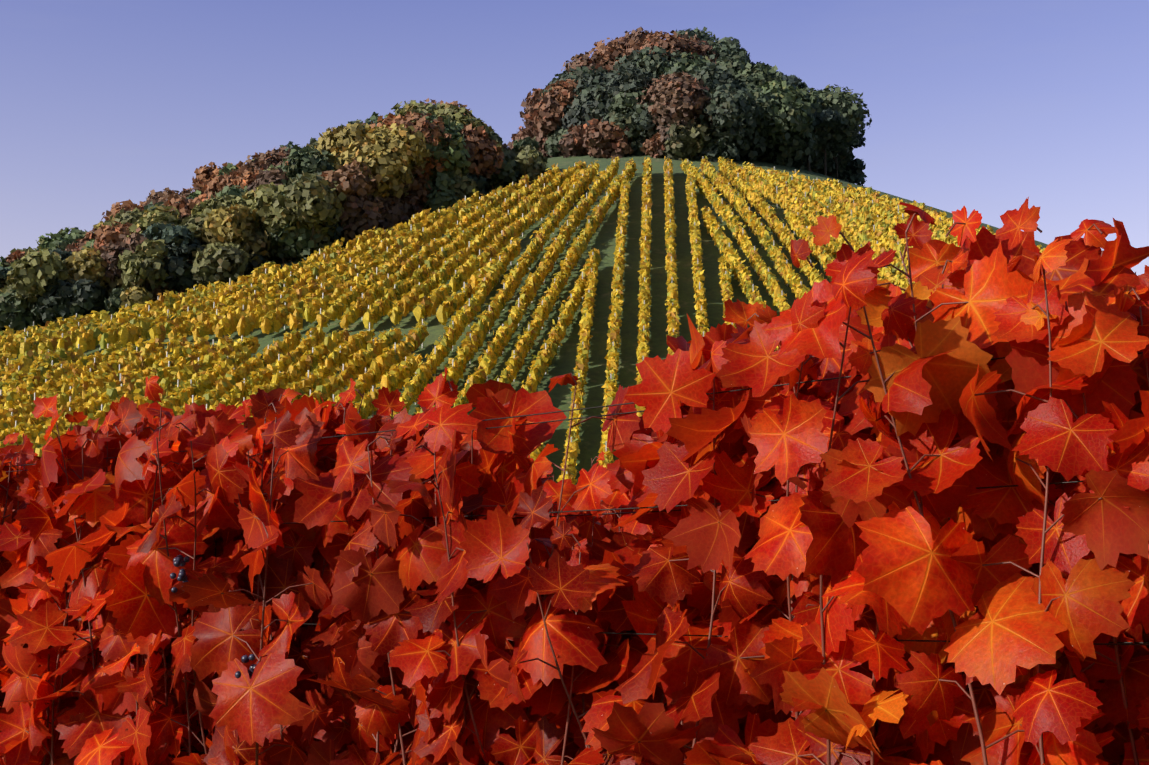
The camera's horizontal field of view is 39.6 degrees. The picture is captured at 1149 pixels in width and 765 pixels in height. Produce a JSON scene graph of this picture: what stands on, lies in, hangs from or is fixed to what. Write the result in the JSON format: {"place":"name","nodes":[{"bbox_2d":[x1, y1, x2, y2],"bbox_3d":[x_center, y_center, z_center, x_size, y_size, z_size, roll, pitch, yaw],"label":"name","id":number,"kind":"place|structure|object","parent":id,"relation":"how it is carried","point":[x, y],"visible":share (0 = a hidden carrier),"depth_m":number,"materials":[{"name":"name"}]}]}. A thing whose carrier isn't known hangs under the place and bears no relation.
{"place":"outdoors","nodes":[
{"label":"outdoors","id":0,"kind":"place"},
{"bbox_2d":[0,27,871,333],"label":"tree","id":1,"kind":"object","parent":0,"point":[640,91],"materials":[{"name":"green plant"}]},
{"bbox_2d":[2,154,1047,530],"bbox_3d":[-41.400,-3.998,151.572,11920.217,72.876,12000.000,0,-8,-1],"label":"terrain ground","id":2,"kind":"structure","parent":0,"point":[602,238],"depth_m":137.13,"materials":[{"name":"green plant"}]},
{"bbox_2d":[0,159,986,473],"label":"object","id":3,"kind":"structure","parent":2,"relation":"on","point":[464,291],"depth_m":138.04,"materials":[{"name":"yellow plant"}]},
{"bbox_2d":[0,156,1044,484],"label":"vine rows","id":4,"kind":"object","parent":2,"relation":"on","point":[472,228],"depth_m":138.28,"materials":[{"name":"yellow plant"}]},
{"bbox_2d":[0,212,1148,764],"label":"vine stems","id":5,"kind":"object","parent":2,"relation":"on","point":[570,704],"visible":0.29,"depth_m":2.85,"materials":[{"name":"brown plant"}]},
{"bbox_2d":[170,555,258,678],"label":"grapes","id":6,"kind":"object","parent":5,"relation":"attached to","point":[178,560],"visible":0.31,"depth_m":3.32,"materials":[{"name":"food"}]},
{"bbox_2d":[0,196,1148,764],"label":"vine leaves","id":7,"kind":"object","parent":5,"relation":"attached to","point":[902,568],"visible":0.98,"depth_m":2.64,"materials":[{"name":"red plant"}]},
{"bbox_2d":[512,451,652,550],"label":"vine leaves","id":8,"kind":"object","parent":2,"relation":"on","point":[582,526],"depth_m":5.48,"materials":[{"name":"red plant"}]},
{"bbox_2d":[550,456,620,546],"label":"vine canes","id":9,"kind":"object","parent":2,"relation":"on","point":[593,516],"depth_m":5.51,"materials":[{"name":"brown plant"}]},
{"bbox_2d":[0,0,1148,275],"label":"sky","id":10,"kind":"structure","parent":0,"point":[986,107],"materials":[{"name":"blue"}]},
{"bbox_2d":[4,352,1148,754],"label":"vine row wires","id":11,"kind":"object","parent":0,"point":[676,506],"visible":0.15,"depth_m":2.84,"materials":[{"name":"grey metal"}]},
{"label":"vine row","id":12,"kind":"object","parent":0,"visible":0},
{"bbox_2d":[590,502,610,547],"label":"vine row leaves","id":13,"kind":"object","parent":12,"relation":"on","point":[607,525],"depth_m":7.68,"materials":[{"name":"red plant"}]}
]}

